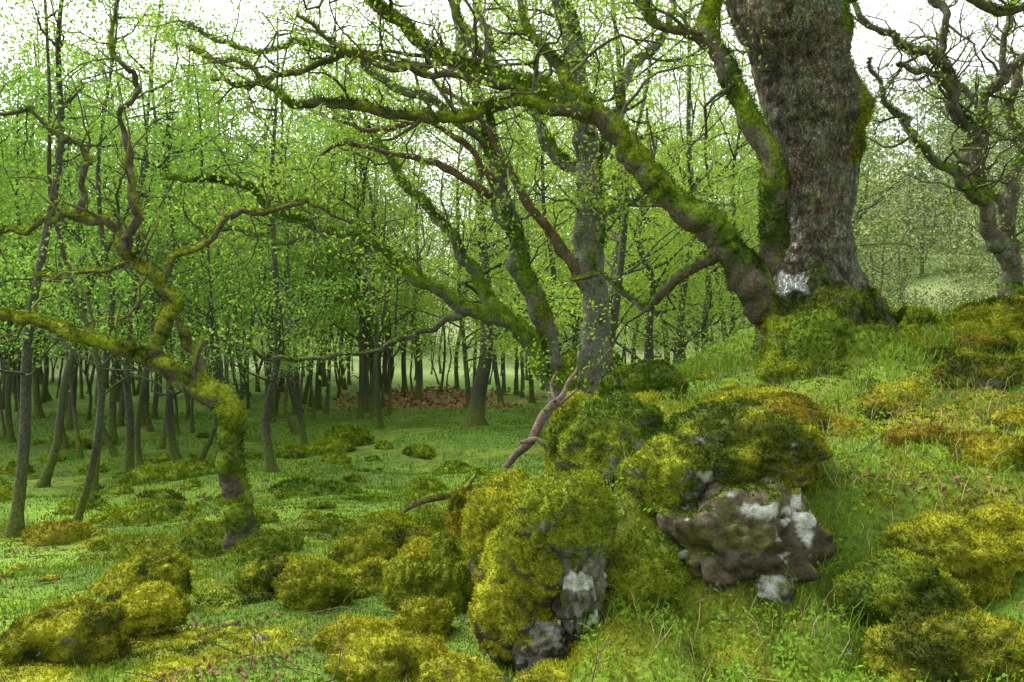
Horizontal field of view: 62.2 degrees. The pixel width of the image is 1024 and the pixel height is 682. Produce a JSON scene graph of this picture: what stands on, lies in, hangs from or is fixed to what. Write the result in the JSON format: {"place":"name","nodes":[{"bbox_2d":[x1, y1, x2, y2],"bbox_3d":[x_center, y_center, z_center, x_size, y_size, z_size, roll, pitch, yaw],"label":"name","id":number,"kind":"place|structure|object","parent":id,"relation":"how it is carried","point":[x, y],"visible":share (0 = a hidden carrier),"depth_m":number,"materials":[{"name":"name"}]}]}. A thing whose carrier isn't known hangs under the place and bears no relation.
{"place":"outdoors","nodes":[
{"label":"outdoors","id":0,"kind":"place"},
{"bbox_2d":[0,216,1023,681],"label":"ground","id":1,"kind":"structure","parent":0,"point":[452,450],"depth_m":7.72,"materials":[{"name":"green plant"}]},
{"bbox_2d":[0,592,133,666],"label":"mossy boulder","id":2,"kind":"object","parent":1,"relation":"on","point":[84,629],"visible":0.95,"depth_m":4.55,"materials":[{"name":"plant"}]},
{"bbox_2d":[0,60,183,455],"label":"birch tree","id":3,"kind":"object","parent":1,"relation":"on","point":[111,446],"visible":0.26,"depth_m":20.81,"materials":[{"name":"green plant"}]},
{"bbox_2d":[0,60,197,448],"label":"birch tree","id":4,"kind":"object","parent":1,"relation":"on","point":[65,443],"visible":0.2,"depth_m":21.99,"materials":[{"name":"green plant"}]},
{"bbox_2d":[89,506,132,523],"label":"mossy boulder","id":5,"kind":"object","parent":1,"relation":"on","point":[111,514],"visible":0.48,"depth_m":11.86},
{"bbox_2d":[85,532,142,550],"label":"mossy boulder","id":6,"kind":"object","parent":1,"relation":"on","point":[99,544],"visible":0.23,"depth_m":9.08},
{"bbox_2d":[0,0,262,493],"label":"birch tree","id":7,"kind":"object","parent":1,"relation":"on","point":[105,356],"visible":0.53,"depth_m":15.58,"materials":[{"name":"green plant"}]},
{"bbox_2d":[0,36,264,487],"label":"birch tree","id":8,"kind":"object","parent":1,"relation":"on","point":[44,479],"visible":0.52,"depth_m":16.30,"materials":[{"name":"green plant"}]},
{"bbox_2d":[5,0,262,473],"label":"birch tree","id":9,"kind":"object","parent":1,"relation":"on","point":[129,448],"visible":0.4,"depth_m":17.96,"materials":[{"name":"green plant"}]},
{"bbox_2d":[0,0,280,521],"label":"birch tree","id":10,"kind":"object","parent":1,"relation":"on","point":[80,508],"visible":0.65,"depth_m":11.17,"materials":[{"name":"green plant"}]},
{"bbox_2d":[0,0,289,538],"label":"birch tree","id":11,"kind":"object","parent":1,"relation":"on","point":[15,524],"visible":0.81,"depth_m":10.86,"materials":[{"name":"green plant"}]},
{"bbox_2d":[4,29,286,466],"bbox_3d":[-8.142,-1.928,19.189,6.095,9.985,4.818,0,0,-38],"label":"birch tree","id":12,"kind":"object","parent":1,"relation":"on","point":[137,434],"visible":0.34,"depth_m":18.75,"materials":[{"name":"green plant"}]},
{"bbox_2d":[113,578,191,640],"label":"mossy boulder","id":13,"kind":"object","parent":1,"relation":"on","point":[157,607],"visible":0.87,"depth_m":5.28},
{"bbox_2d":[122,550,194,595],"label":"mossy boulder","id":14,"kind":"object","parent":1,"relation":"on","point":[169,569],"visible":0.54,"depth_m":6.20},
{"bbox_2d":[121,548,195,570],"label":"mossy boulder","id":15,"kind":"object","parent":1,"relation":"on","point":[170,552],"visible":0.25,"depth_m":7.60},
{"bbox_2d":[53,65,271,462],"bbox_3d":[-7.336,-1.619,19.432,5.208,9.364,4.799,0,0,0],"label":"birch tree","id":16,"kind":"object","parent":1,"relation":"on","point":[174,452],"visible":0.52,"depth_m":19.03,"materials":[{"name":"green plant"}]},
{"bbox_2d":[57,90,284,449],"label":"birch tree","id":17,"kind":"object","parent":1,"relation":"on","point":[161,445],"visible":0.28,"depth_m":21.89,"materials":[{"name":"green plant"}]},
{"bbox_2d":[87,0,269,395],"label":"young oak tree","id":18,"kind":"object","parent":1,"relation":"on","point":[237,353],"visible":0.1,"depth_m":35.76,"materials":[{"name":"green plant"}]},
{"bbox_2d":[0,0,357,550],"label":"gnarled mossy tree","id":19,"kind":"object","parent":1,"relation":"on","point":[222,401],"visible":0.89,"depth_m":8.75,"materials":[{"name":"green plant"}]},
{"bbox_2d":[5,112,354,459],"bbox_3d":[-7.023,-1.233,19.673,7.174,8.598,5.510,0,0,0],"label":"birch tree","id":20,"kind":"object","parent":1,"relation":"on","point":[204,452],"visible":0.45,"depth_m":19.77,"materials":[{"name":"green plant"}]},
{"bbox_2d":[73,59,324,384],"bbox_3d":[-7.897,-1.966,21.039,6.504,9.943,5.847,0,0,0],"label":"birch tree","id":21,"kind":"object","parent":1,"relation":"on","point":[208,297],"visible":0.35,"depth_m":20.93,"materials":[{"name":"green plant"}]},
{"bbox_2d":[96,0,400,472],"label":"birch tree","id":22,"kind":"object","parent":1,"relation":"on","point":[271,465],"visible":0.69,"depth_m":17.11,"materials":[{"name":"green plant"}]},
{"bbox_2d":[233,552,300,593],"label":"mossy boulder","id":23,"kind":"object","parent":1,"relation":"on","point":[261,571],"visible":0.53,"depth_m":6.76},
{"bbox_2d":[185,55,385,392],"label":"young oak tree","id":24,"kind":"object","parent":1,"relation":"on","point":[283,387],"visible":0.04,"depth_m":37.69,"materials":[{"name":"green plant"}]},
{"bbox_2d":[191,73,381,445],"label":"birch tree","id":25,"kind":"object","parent":1,"relation":"on","point":[303,434],"visible":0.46,"depth_m":21.91,"materials":[{"name":"green plant"}]},
{"bbox_2d":[270,553,354,610],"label":"mossy boulder","id":26,"kind":"object","parent":1,"relation":"on","point":[314,582],"visible":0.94,"depth_m":6.14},
{"bbox_2d":[233,87,406,387],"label":"young oak tree","id":27,"kind":"object","parent":1,"relation":"on","point":[295,373],"visible":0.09,"depth_m":36.96,"materials":[{"name":"green plant"}]},
{"bbox_2d":[226,0,442,409],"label":"young oak tree","id":28,"kind":"object","parent":1,"relation":"on","point":[317,395],"visible":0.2,"depth_m":31.71,"materials":[{"name":"green plant"}]},
{"bbox_2d":[50,0,630,426],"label":"leaning oak tree","id":29,"kind":"object","parent":1,"relation":"on","point":[491,309],"visible":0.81,"depth_m":13.33,"materials":[{"name":"green plant"}]},
{"bbox_2d":[236,59,453,412],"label":"young oak tree","id":30,"kind":"object","parent":1,"relation":"on","point":[363,340],"visible":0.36,"depth_m":29.88,"materials":[{"name":"green plant"}]},
{"bbox_2d":[318,421,375,445],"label":"lichen rock","id":31,"kind":"object","parent":1,"relation":"on","point":[355,434],"visible":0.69,"depth_m":21.78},
{"bbox_2d":[308,613,399,656],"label":"mossy boulder","id":32,"kind":"object","parent":1,"relation":"on","point":[325,638],"visible":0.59,"depth_m":4.90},
{"bbox_2d":[325,523,395,567],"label":"mossy boulder","id":33,"kind":"object","parent":1,"relation":"on","point":[354,545],"visible":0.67,"depth_m":7.35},
{"bbox_2d":[298,169,432,411],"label":"woodland tree","id":34,"kind":"object","parent":1,"relation":"on","point":[367,361],"visible":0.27,"depth_m":30.99,"materials":[{"name":"green plant"}]},
{"bbox_2d":[346,556,389,597],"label":"mossy boulder","id":35,"kind":"object","parent":1,"relation":"on","point":[366,573],"visible":0.46,"depth_m":6.58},
{"bbox_2d":[291,78,452,389],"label":"young oak tree","id":36,"kind":"object","parent":1,"relation":"on","point":[379,372],"visible":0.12,"depth_m":41.53,"materials":[{"name":"green plant"}]},
{"bbox_2d":[349,492,398,502],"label":"mossy boulder","id":37,"kind":"object","parent":1,"relation":"on","point":[375,497],"visible":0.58,"depth_m":12.42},
{"bbox_2d":[352,509,409,521],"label":"mossy boulder","id":38,"kind":"object","parent":1,"relation":"on","point":[388,514],"visible":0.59,"depth_m":10.53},
{"bbox_2d":[0,0,765,458],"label":"woodland","id":39,"kind":"object","parent":1,"relation":"on","point":[8,384],"visible":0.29,"depth_m":29.30,"materials":[{"name":"green plant"}]},
{"bbox_2d":[290,95,475,392],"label":"young oak tree","id":40,"kind":"object","parent":1,"relation":"on","point":[392,367],"visible":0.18,"depth_m":39.16,"materials":[{"name":"green plant"}]},
{"bbox_2d":[323,627,448,681],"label":"mossy boulder","id":41,"kind":"object","parent":1,"relation":"on","point":[393,654],"visible":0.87,"depth_m":4.36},
{"bbox_2d":[334,79,454,392],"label":"young oak tree","id":42,"kind":"object","parent":1,"relation":"on","point":[403,373],"visible":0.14,"depth_m":42.13,"materials":[{"name":"green plant"}]},
{"bbox_2d":[382,556,427,611],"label":"mossy boulder","id":43,"kind":"object","parent":1,"relation":"on","point":[402,575],"visible":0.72,"depth_m":5.80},
{"bbox_2d":[384,518,434,546],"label":"mossy boulder","id":44,"kind":"object","parent":1,"relation":"on","point":[409,529],"visible":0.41,"depth_m":8.46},
{"bbox_2d":[390,536,431,564],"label":"mossy boulder","id":45,"kind":"object","parent":1,"relation":"on","point":[416,548],"visible":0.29,"depth_m":7.10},
{"bbox_2d":[360,163,471,399],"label":"woodland tree","id":46,"kind":"object","parent":1,"relation":"on","point":[418,393],"visible":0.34,"depth_m":35.82,"materials":[{"name":"green plant"}]},
{"bbox_2d":[396,507,446,533],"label":"mossy boulder","id":47,"kind":"object","parent":1,"relation":"on","point":[432,520],"visible":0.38,"depth_m":9.46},
{"bbox_2d":[390,593,455,637],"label":"mossy boulder","id":48,"kind":"object","parent":1,"relation":"on","point":[424,613],"visible":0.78,"depth_m":5.21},
{"bbox_2d":[302,382,547,414],"bbox_3d":[-2.355,2.410,37.439,12.017,0.768,16.390,0,0,0],"label":"dead bracken","id":49,"kind":"object","parent":1,"relation":"on","point":[444,404],"visible":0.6,"depth_m":35.52,"materials":[{"name":"brown plant"}]},
{"bbox_2d":[405,473,447,494],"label":"mossy boulder","id":50,"kind":"object","parent":1,"relation":"on","point":[428,483],"visible":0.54,"depth_m":13.84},
{"bbox_2d":[399,474,487,512],"bbox_3d":[-0.580,1.625,9.093,1.248,0.396,0.263,0,0,-16],"label":"fallen branch","id":51,"kind":"object","parent":1,"relation":"on","point":[439,495],"visible":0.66,"depth_m":8.99,"materials":[{"name":"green plant"}]},
{"bbox_2d":[317,35,572,412],"bbox_3d":[-1.280,-3.284,27.352,10.198,12.146,9.137,0,0,30],"label":"young oak tree","id":52,"kind":"object","parent":1,"relation":"on","point":[477,330],"visible":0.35,"depth_m":26.76,"materials":[{"name":"green plant"}]},
{"bbox_2d":[422,528,474,613],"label":"mossy boulder","id":53,"kind":"object","parent":1,"relation":"on","point":[448,575],"visible":0.56,"depth_m":5.83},
{"bbox_2d":[0,357,907,645],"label":"scattered stones","id":54,"kind":"object","parent":1,"relation":"on","point":[266,633],"visible":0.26,"depth_m":7.42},
{"bbox_2d":[442,485,469,535],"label":"mossy boulder","id":55,"kind":"object","parent":1,"relation":"on","point":[453,518],"visible":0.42,"depth_m":7.88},
{"bbox_2d":[360,115,552,426],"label":"woodland tree","id":56,"kind":"object","parent":1,"relation":"on","point":[475,414],"visible":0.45,"depth_m":25.87,"materials":[{"name":"green plant"}]},
{"bbox_2d":[416,649,500,681],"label":"mossy boulder","id":57,"kind":"object","parent":1,"relation":"on","point":[461,667],"visible":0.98,"depth_m":4.14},
{"bbox_2d":[390,70,557,389],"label":"young oak tree","id":58,"kind":"object","parent":1,"relation":"on","point":[475,351],"visible":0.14,"depth_m":42.91,"materials":[{"name":"green plant"}]},
{"bbox_2d":[460,485,516,588],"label":"mossy boulder","id":59,"kind":"object","parent":1,"relation":"on","point":[484,510],"visible":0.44,"depth_m":5.22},
{"bbox_2d":[405,90,574,394],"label":"young oak tree","id":60,"kind":"object","parent":1,"relation":"on","point":[503,388],"visible":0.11,"depth_m":40.09,"materials":[{"name":"green plant"}]},
{"bbox_2d":[382,36,604,406],"bbox_3d":[-0.586,-4.332,33.350,9.280,14.095,9.531,0,0,-31],"label":"young oak tree","id":61,"kind":"object","parent":1,"relation":"on","point":[497,383],"visible":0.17,"depth_m":32.52,"materials":[{"name":"green plant"}]},
{"bbox_2d":[413,79,575,394],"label":"young oak tree","id":62,"kind":"object","parent":1,"relation":"on","point":[516,391],"visible":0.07,"depth_m":40.58,"materials":[{"name":"green plant"}]},
{"bbox_2d":[467,572,543,666],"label":"mossy boulder","id":63,"kind":"object","parent":1,"relation":"on","point":[501,621],"visible":0.68,"depth_m":4.38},
{"bbox_2d":[480,467,537,493],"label":"mossy boulder","id":64,"kind":"object","parent":1,"relation":"on","point":[509,480],"visible":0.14,"depth_m":6.16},
{"bbox_2d":[0,330,1022,681],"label":"fallen twigs","id":65,"kind":"object","parent":1,"relation":"on","point":[370,608],"depth_m":6.19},
{"bbox_2d":[0,318,1022,681],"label":"fallen oak leaves","id":66,"kind":"object","parent":1,"relation":"on","point":[242,668],"visible":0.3,"depth_m":5.00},
{"bbox_2d":[0,315,1023,604],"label":"moss hummocks","id":67,"kind":"structure","parent":1,"relation":"on","point":[152,507],"depth_m":8.52,"materials":[{"name":"plant"}]},
{"bbox_2d":[0,342,1023,681],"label":"moss carpet","id":68,"kind":"object","parent":1,"relation":"on","point":[172,658],"visible":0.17,"depth_m":4.90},
{"bbox_2d":[0,58,1023,364],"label":"distant woodland","id":69,"kind":"object","parent":1,"relation":"on","point":[926,130],"visible":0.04,"depth_m":64.04,"materials":[{"name":"green plant"}]},
{"bbox_2d":[406,0,667,402],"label":"young oak tree","id":70,"kind":"object","parent":1,"relation":"on","point":[531,392],"visible":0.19,"depth_m":34.69,"materials":[{"name":"green plant"}]},
{"bbox_2d":[509,617,568,671],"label":"lichen rock","id":71,"kind":"object","parent":1,"relation":"on","point":[545,639],"visible":0.55,"depth_m":4.35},
{"bbox_2d":[478,519,563,629],"bbox_3d":[0.101,1.240,4.623,0.584,0.694,0.570,0,0,0],"label":"mossy boulder","id":72,"kind":"object","parent":71,"relation":"on","point":[522,566],"visible":0.53,"depth_m":4.42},
{"bbox_2d":[513,657,579,681],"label":"mossy boulder","id":73,"kind":"object","parent":1,"relation":"on","point":[553,672],"visible":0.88,"depth_m":4.11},
{"bbox_2d":[417,0,700,358],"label":"young oak tree","id":74,"kind":"object","parent":1,"relation":"on","point":[543,200],"visible":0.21,"depth_m":27.23,"materials":[{"name":"green plant"}]},
{"bbox_2d":[395,0,750,345],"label":"young oak tree","id":75,"kind":"object","parent":1,"relation":"on","point":[662,268],"visible":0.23,"depth_m":23.44,"materials":[{"name":"green plant"}]},
{"bbox_2d":[543,390,612,491],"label":"mossy boulder","id":76,"kind":"object","parent":1,"relation":"on","point":[564,413],"visible":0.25,"depth_m":6.43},
{"bbox_2d":[552,549,607,645],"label":"lichen rock","id":77,"kind":"object","parent":1,"relation":"on","point":[582,586],"visible":0.66,"depth_m":4.40,"materials":[{"name":"stone"},{"name":"lichen"},{"name":"moss"}]},
{"bbox_2d":[502,465,621,567],"bbox_3d":[0.269,0.971,4.609,0.658,0.582,0.645,0,0,0],"label":"mossy boulder","id":78,"kind":"object","parent":77,"relation":"on","point":[573,517],"visible":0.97,"depth_m":4.41,"materials":[{"name":"plant"}]},
{"bbox_2d":[138,0,1023,393],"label":"ancient oak tree","id":79,"kind":"object","parent":1,"relation":"on","point":[802,288],"visible":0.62,"depth_m":9.43,"materials":[{"name":"green plant"}]},
{"bbox_2d":[403,0,760,394],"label":"oak tree","id":80,"kind":"object","parent":1,"relation":"on","point":[592,150],"visible":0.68,"depth_m":13.82,"materials":[{"name":"green plant"}]},
{"bbox_2d":[463,3,718,354],"bbox_3d":[2.704,-5.592,32.107,9.467,16.606,8.876,0,0,26],"label":"young oak tree","id":81,"kind":"object","parent":1,"relation":"on","point":[574,339],"visible":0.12,"depth_m":32.20,"materials":[{"name":"green plant"}]},
{"bbox_2d":[561,344,625,390],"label":"mossy boulder","id":82,"kind":"object","parent":1,"relation":"on","point":[569,360],"visible":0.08,"depth_m":19.66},
{"bbox_2d":[499,28,716,374],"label":"birch tree","id":83,"kind":"object","parent":1,"relation":"on","point":[619,272],"visible":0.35,"depth_m":17.68,"materials":[{"name":"green plant"}]},
{"bbox_2d":[553,389,666,487],"bbox_3d":[0.720,0.688,5.782,0.895,0.731,0.869,0,0,0],"label":"mossy boulder","id":84,"kind":"object","parent":1,"relation":"on","point":[597,434],"visible":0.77,"depth_m":5.52,"materials":[{"name":"plant"}]},
{"bbox_2d":[468,0,760,365],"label":"young oak tree","id":85,"kind":"object","parent":1,"relation":"on","point":[681,319],"visible":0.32,"depth_m":24.40,"materials":[{"name":"green plant"}]},
{"bbox_2d":[508,83,729,362],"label":"young oak tree","id":86,"kind":"object","parent":1,"relation":"on","point":[633,349],"visible":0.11,"depth_m":34.16,"materials":[{"name":"green plant"}]},
{"bbox_2d":[494,0,749,351],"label":"young oak tree","id":87,"kind":"object","parent":1,"relation":"on","point":[615,255],"visible":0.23,"depth_m":20.17,"materials":[{"name":"green plant"}]},
{"bbox_2d":[592,358,690,398],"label":"mossy boulder","id":88,"kind":"object","parent":1,"relation":"on","point":[657,375],"visible":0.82,"depth_m":8.21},
{"bbox_2d":[605,522,693,612],"bbox_3d":[0.748,1.304,4.631,0.525,0.602,0.490,0,0,0],"label":"mossy boulder","id":89,"kind":"object","parent":1,"relation":"on","point":[650,566],"visible":0.89,"depth_m":4.53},
{"bbox_2d":[547,98,751,363],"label":"birch tree","id":90,"kind":"object","parent":1,"relation":"on","point":[647,343],"visible":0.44,"depth_m":20.41,"materials":[{"name":"green plant"}]},
{"bbox_2d":[542,61,763,362],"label":"young oak tree","id":91,"kind":"object","parent":1,"relation":"on","point":[700,280],"visible":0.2,"depth_m":30.40,"materials":[{"name":"green plant"}]},
{"bbox_2d":[571,57,740,361],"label":"young oak tree","id":92,"kind":"object","parent":1,"relation":"on","point":[662,326],"visible":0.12,"depth_m":35.63,"materials":[{"name":"green plant"}]},
{"bbox_2d":[615,432,715,516],"bbox_3d":[0.943,0.806,4.998,0.625,0.549,0.631,0,0,-40],"label":"mossy boulder","id":93,"kind":"object","parent":1,"relation":"on","point":[660,469],"visible":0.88,"depth_m":4.80,"materials":[{"name":"plant"}]},
{"bbox_2d":[612,15,760,354],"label":"young oak tree","id":94,"kind":"object","parent":1,"relation":"on","point":[706,168],"visible":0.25,"depth_m":30.75,"materials":[{"name":"green plant"}]},
{"bbox_2d":[621,138,759,355],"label":"birch tree","id":95,"kind":"object","parent":1,"relation":"on","point":[705,307],"visible":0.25,"depth_m":24.46,"materials":[{"name":"green plant"}]},
{"bbox_2d":[651,396,834,488],"bbox_3d":[1.400,0.652,5.206,1.130,0.622,0.967,0,0,0],"label":"mossy boulder","id":96,"kind":"object","parent":1,"relation":"on","point":[737,440],"visible":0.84,"depth_m":4.89,"materials":[{"name":"plant"}]},
{"bbox_2d":[655,473,836,603],"bbox_3d":[1.302,1.194,4.841,1.010,0.922,0.734,0,0,0],"label":"lichen rock","id":97,"kind":"object","parent":1,"relation":"on","point":[762,529],"visible":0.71,"depth_m":4.57,"materials":[{"name":"stone"}]},
{"bbox_2d":[625,4,888,357],"bbox_3d":[8.318,-4.583,29.458,9.202,14.801,8.721,0,0,0],"label":"young oak tree","id":98,"kind":"object","parent":1,"relation":"on","point":[739,132],"visible":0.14,"depth_m":28.88,"materials":[{"name":"green plant"}]},
{"bbox_2d":[571,349,1023,681],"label":"bramble seedlings","id":99,"kind":"object","parent":1,"relation":"on","point":[851,678],"visible":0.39,"depth_m":4.24,"materials":[{"name":"green plant"}]},
{"bbox_2d":[572,323,1023,681],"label":"long grass","id":100,"kind":"structure","parent":1,"relation":"on","point":[822,610],"depth_m":4.78,"materials":[{"name":"plant"}]},
{"bbox_2d":[660,69,1023,350],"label":"hillside thicket","id":101,"kind":"object","parent":1,"relation":"on","point":[873,262],"visible":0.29,"depth_m":46.16,"materials":[{"name":"leaves"},{"name":"bark"}]},
{"bbox_2d":[831,547,975,630],"bbox_3d":[2.049,1.327,4.399,0.728,0.513,0.669,0,0,33],"label":"mossy boulder","id":102,"kind":"object","parent":1,"relation":"on","point":[888,583],"visible":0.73,"depth_m":4.27,"materials":[{"name":"plant"}]},
{"bbox_2d":[893,305,943,325],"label":"mossy boulder","id":103,"kind":"object","parent":1,"relation":"on","point":[925,313],"visible":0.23,"depth_m":9.92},
{"bbox_2d":[849,0,1023,296],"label":"oak tree","id":104,"kind":"object","parent":1,"relation":"on","point":[975,188],"visible":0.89,"depth_m":14.83,"materials":[{"name":"green plant"}]},
{"bbox_2d":[860,603,1023,681],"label":"mossy boulder","id":105,"kind":"object","parent":1,"relation":"on","point":[943,644],"visible":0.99,"depth_m":3.80,"materials":[{"name":"plant"}]},
{"bbox_2d":[878,494,1023,605],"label":"mossy boulder","id":106,"kind":"object","parent":1,"relation":"on","point":[981,547],"visible":0.78,"depth_m":4.49,"materials":[{"name":"plant"}]},
{"bbox_2d":[890,5,1023,282],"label":"oak tree","id":107,"kind":"object","parent":1,"relation":"on","point":[1007,204],"visible":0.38,"depth_m":16.40,"materials":[{"name":"green plant"}]},
{"bbox_2d":[940,429,1023,470],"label":"mossy boulder","id":108,"kind":"object","parent":1,"relation":"on","point":[985,442],"visible":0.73,"depth_m":5.20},
{"bbox_2d":[944,293,1023,336],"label":"mossy boulder","id":109,"kind":"object","parent":1,"relation":"on","point":[1005,310],"visible":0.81,"depth_m":9.26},
{"bbox_2d":[0,0,1023,258],"label":"sky","id":110,"kind":"structure","parent":0,"point":[902,6],"materials":[{"name":"white"}]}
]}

